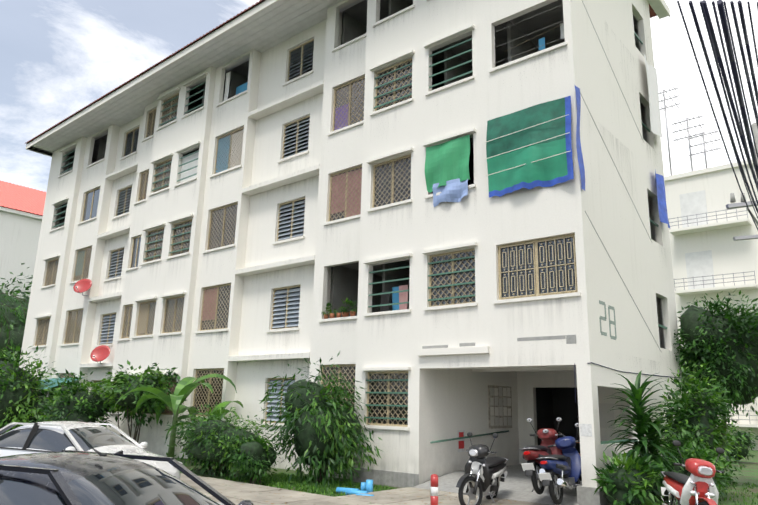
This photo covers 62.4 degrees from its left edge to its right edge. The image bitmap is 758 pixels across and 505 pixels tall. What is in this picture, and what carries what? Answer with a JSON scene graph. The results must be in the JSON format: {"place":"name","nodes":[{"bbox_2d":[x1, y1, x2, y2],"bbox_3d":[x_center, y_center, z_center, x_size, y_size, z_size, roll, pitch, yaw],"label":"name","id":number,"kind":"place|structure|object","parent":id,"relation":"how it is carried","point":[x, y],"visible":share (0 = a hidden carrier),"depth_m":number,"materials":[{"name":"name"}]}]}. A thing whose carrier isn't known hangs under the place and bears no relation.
{"place":"outdoors","nodes":[
{"label":"outdoors","id":0,"kind":"place"},
{"bbox_2d":[0,293,28,352],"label":"tree","id":1,"kind":"object","parent":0,"point":[12,309],"visible":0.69,"depth_m":31.49,"materials":[{"name":"green plant"}]},
{"bbox_2d":[0,180,45,300],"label":"neighbour house","id":2,"kind":"structure","parent":0,"point":[21,211],"depth_m":46.63,"materials":[{"name":"white paint"}]},
{"bbox_2d":[0,0,757,191],"label":"sky","id":3,"kind":"structure","parent":0,"point":[58,57],"materials":[{"name":"white"}]},
{"bbox_2d":[174,450,757,504],"bbox_3d":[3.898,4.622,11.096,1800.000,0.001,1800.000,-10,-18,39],"label":"ground","id":4,"kind":"structure","parent":0,"point":[750,472],"depth_m":16.19,"materials":[{"name":"green plant"}]},
{"bbox_2d":[0,263,32,361],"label":"tree","id":5,"kind":"object","parent":4,"relation":"on","point":[18,329],"visible":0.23,"depth_m":40.23,"materials":[{"name":"green plant"}]},
{"bbox_2d":[0,338,64,434],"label":"shrub","id":6,"kind":"object","parent":4,"relation":"on","point":[20,393],"visible":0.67,"depth_m":23.70,"materials":[{"name":"green plant"}]},
{"bbox_2d":[37,377,84,418],"bbox_3d":[-13.659,6.358,25.373,3.690,2.580,1.400,-10,-18,39],"label":"lean to awning","id":7,"kind":"object","parent":4,"relation":"on","point":[54,380],"visible":0.33,"depth_m":25.18,"materials":[{"name":"teal metal"}]},
{"bbox_2d":[27,369,123,427],"bbox_3d":[-10.231,5.375,21.261,4.207,2.775,3.030,-10,-18,39],"label":"shrub","id":8,"kind":"object","parent":4,"relation":"on","point":[74,403],"visible":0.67,"depth_m":20.53,"materials":[{"name":"green plant"}]},
{"bbox_2d":[0,419,182,479],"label":"white car","id":9,"kind":"object","parent":4,"relation":"on","point":[43,437],"visible":0.42,"depth_m":10.63,"materials":[{"name":"paint"}]},
{"bbox_2d":[0,448,253,504],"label":"black car","id":10,"kind":"object","parent":4,"relation":"on","point":[72,477],"visible":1,"depth_m":4.23,"materials":[{"name":"paint"}]},
{"bbox_2d":[91,360,185,443],"bbox_3d":[-7.798,4.978,20.026,4.230,3.027,2.580,-10,-18,39],"label":"shrub","id":11,"kind":"object","parent":4,"relation":"on","point":[122,386],"visible":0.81,"depth_m":19.62,"materials":[{"name":"green plant"}]},
{"bbox_2d":[114,374,236,457],"bbox_3d":[-5.722,4.803,18.219,2.916,2.580,3.048,2,-14,-1],"label":"banana plant","id":12,"kind":"object","parent":4,"relation":"on","point":[185,387],"visible":0.79,"depth_m":18.11,"materials":[{"name":"green plant"}]},
{"bbox_2d":[166,401,242,463],"bbox_3d":[-4.838,5.047,17.492,2.052,1.806,2.285,3,-14,-8],"label":"banana plant","id":13,"kind":"object","parent":4,"relation":"on","point":[225,404],"visible":0.23,"depth_m":17.36,"materials":[{"name":"green plant"}]},
{"bbox_2d":[165,402,294,476],"bbox_3d":[-3.896,4.668,15.607,4.880,1.882,2.416,-10,-18,39],"label":"hedge shrub","id":14,"kind":"object","parent":4,"relation":"on","point":[209,442],"visible":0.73,"depth_m":14.98,"materials":[{"name":"green plant"}]},
{"bbox_2d":[224,430,287,484],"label":"hedge shrub","id":15,"kind":"object","parent":4,"relation":"on","point":[254,462],"visible":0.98,"depth_m":13.65,"materials":[{"name":"green plant"}]},
{"bbox_2d":[258,352,382,486],"bbox_3d":[-1.311,3.912,14.633,3.402,3.180,2.595,-10,-18,39],"label":"mango shrub","id":16,"kind":"object","parent":4,"relation":"on","point":[326,428],"visible":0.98,"depth_m":14.15,"materials":[{"name":"green plant"}]},
{"bbox_2d":[19,0,683,504],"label":"apartment block","id":17,"kind":"structure","parent":4,"relation":"on","point":[241,200],"depth_m":16.93,"materials":[{"name":"paint"}]},
{"bbox_2d":[73,279,91,295],"bbox_3d":[-12.288,1.415,26.029,0.758,0.728,0.638,9,-16,-27],"label":"satellite dish","id":18,"kind":"object","parent":17,"relation":"attached to","point":[82,285],"visible":1,"depth_m":26.11,"materials":[{"name":"red paint"}]},
{"bbox_2d":[90,345,110,363],"bbox_3d":[-10.733,3.940,24.199,0.758,0.728,0.638,9,-16,-27],"label":"satellite dish","id":19,"kind":"object","parent":17,"relation":"hanging from","point":[100,353],"visible":0.9,"depth_m":24.27,"materials":[{"name":"red paint"}]},
{"bbox_2d":[322,298,357,316],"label":"balcony plants","id":20,"kind":"object","parent":17,"relation":"on","point":[349,302],"visible":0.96,"depth_m":16.48,"materials":[{"name":"green plant"}]},
{"bbox_2d":[324,311,355,318],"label":"flower pots","id":21,"kind":"object","parent":17,"relation":"on","point":[332,315],"visible":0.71,"depth_m":16.49,"materials":[{"name":"ceramic"}]},
{"bbox_2d":[425,85,584,206],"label":"tarpaulins","id":22,"kind":"object","parent":17,"relation":"attached to","point":[529,147],"depth_m":13.52,"materials":[{"name":"green fabric"}]},
{"bbox_2d":[430,385,630,451],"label":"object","id":23,"kind":"object","parent":17,"relation":"attached to","point":[499,406],"visible":0.9,"depth_m":16.25,"materials":[{"name":"metal"}]},
{"bbox_2d":[536,423,581,504],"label":"motorcycle","id":24,"kind":"object","parent":17,"relation":"on","point":[564,469],"visible":0.9,"depth_m":11.27,"materials":[{"name":"paint"}]},
{"bbox_2d":[599,300,616,339],"bbox_3d":[4.644,1.381,12.691,0.003,0.720,0.870,-10,-18,39],"label":"house number","id":25,"kind":"object","parent":17,"relation":"attached to","point":[610,321],"visible":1,"depth_m":12.72,"materials":[{"name":"grey paint"}]},
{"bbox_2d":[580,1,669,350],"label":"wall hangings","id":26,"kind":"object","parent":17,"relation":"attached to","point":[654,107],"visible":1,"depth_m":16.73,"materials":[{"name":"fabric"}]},
{"bbox_2d":[574,0,757,402],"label":"overhead cables","id":27,"kind":"object","parent":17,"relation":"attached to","point":[720,66],"visible":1,"depth_m":7.84,"materials":[{"name":"black plastic"}]},
{"bbox_2d":[336,479,373,495],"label":"blue pipes","id":28,"kind":"object","parent":4,"relation":"on","point":[366,486],"visible":0.75,"depth_m":12.50,"materials":[{"name":"blue plastic"}]},
{"bbox_2d":[180,473,546,504],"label":"footpath","id":29,"kind":"structure","parent":4,"relation":"on","point":[233,491],"depth_m":11.71,"materials":[{"name":"concrete"}]},
{"bbox_2d":[430,474,437,504],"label":"bollard","id":30,"kind":"object","parent":29,"relation":"on","point":[434,491],"visible":1,"depth_m":8.80,"materials":[{"name":"red paint"}]},
{"bbox_2d":[225,471,757,504],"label":"grass tufts","id":31,"kind":"object","parent":4,"relation":"on","point":[280,480],"visible":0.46,"depth_m":13.72,"materials":[{"name":"green plant"}]},
{"bbox_2d":[591,450,666,504],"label":"bush","id":32,"kind":"object","parent":4,"relation":"on","point":[628,485],"visible":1,"depth_m":10.63,"materials":[{"name":"green plant"}]},
{"bbox_2d":[603,370,690,504],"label":"cane plant","id":33,"kind":"object","parent":4,"relation":"on","point":[644,423],"visible":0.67,"depth_m":11.26,"materials":[{"name":"green plant"}]},
{"bbox_2d":[655,440,724,504],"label":"motorcycle","id":34,"kind":"object","parent":4,"relation":"on","point":[697,486],"visible":1,"depth_m":8.85,"materials":[{"name":"paint"}]},
{"bbox_2d":[650,356,744,496],"bbox_3d":[6.644,3.765,13.391,2.022,3.141,2.651,-10,-18,39],"label":"bush","id":35,"kind":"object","parent":4,"relation":"on","point":[696,416],"depth_m":13.09,"materials":[{"name":"green plant"}]},
{"bbox_2d":[662,442,738,497],"bbox_3d":[5.828,4.231,11.796,1.438,1.287,2.482,-10,-18,39],"label":"bush","id":36,"kind":"object","parent":4,"relation":"on","point":[706,456],"depth_m":11.78,"materials":[{"name":"green plant"}]},
{"bbox_2d":[659,87,757,449],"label":"neighbour block","id":37,"kind":"structure","parent":4,"relation":"on","point":[711,257],"depth_m":35.55,"materials":[{"name":"paint"}]},
{"bbox_2d":[672,290,757,478],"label":"tree","id":38,"kind":"object","parent":4,"relation":"on","point":[725,345],"visible":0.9,"depth_m":15.65,"materials":[{"name":"green plant"}]},
{"bbox_2d":[716,444,746,482],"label":"lawn edge shrub","id":39,"kind":"object","parent":4,"relation":"on","point":[733,470],"visible":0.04,"depth_m":16.40,"materials":[{"name":"green plant"}]},
{"bbox_2d":[726,422,757,462],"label":"yellow flower shrub","id":40,"kind":"object","parent":4,"relation":"on","point":[743,443],"visible":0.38,"depth_m":23.20,"materials":[{"name":"green plant"}]}
]}

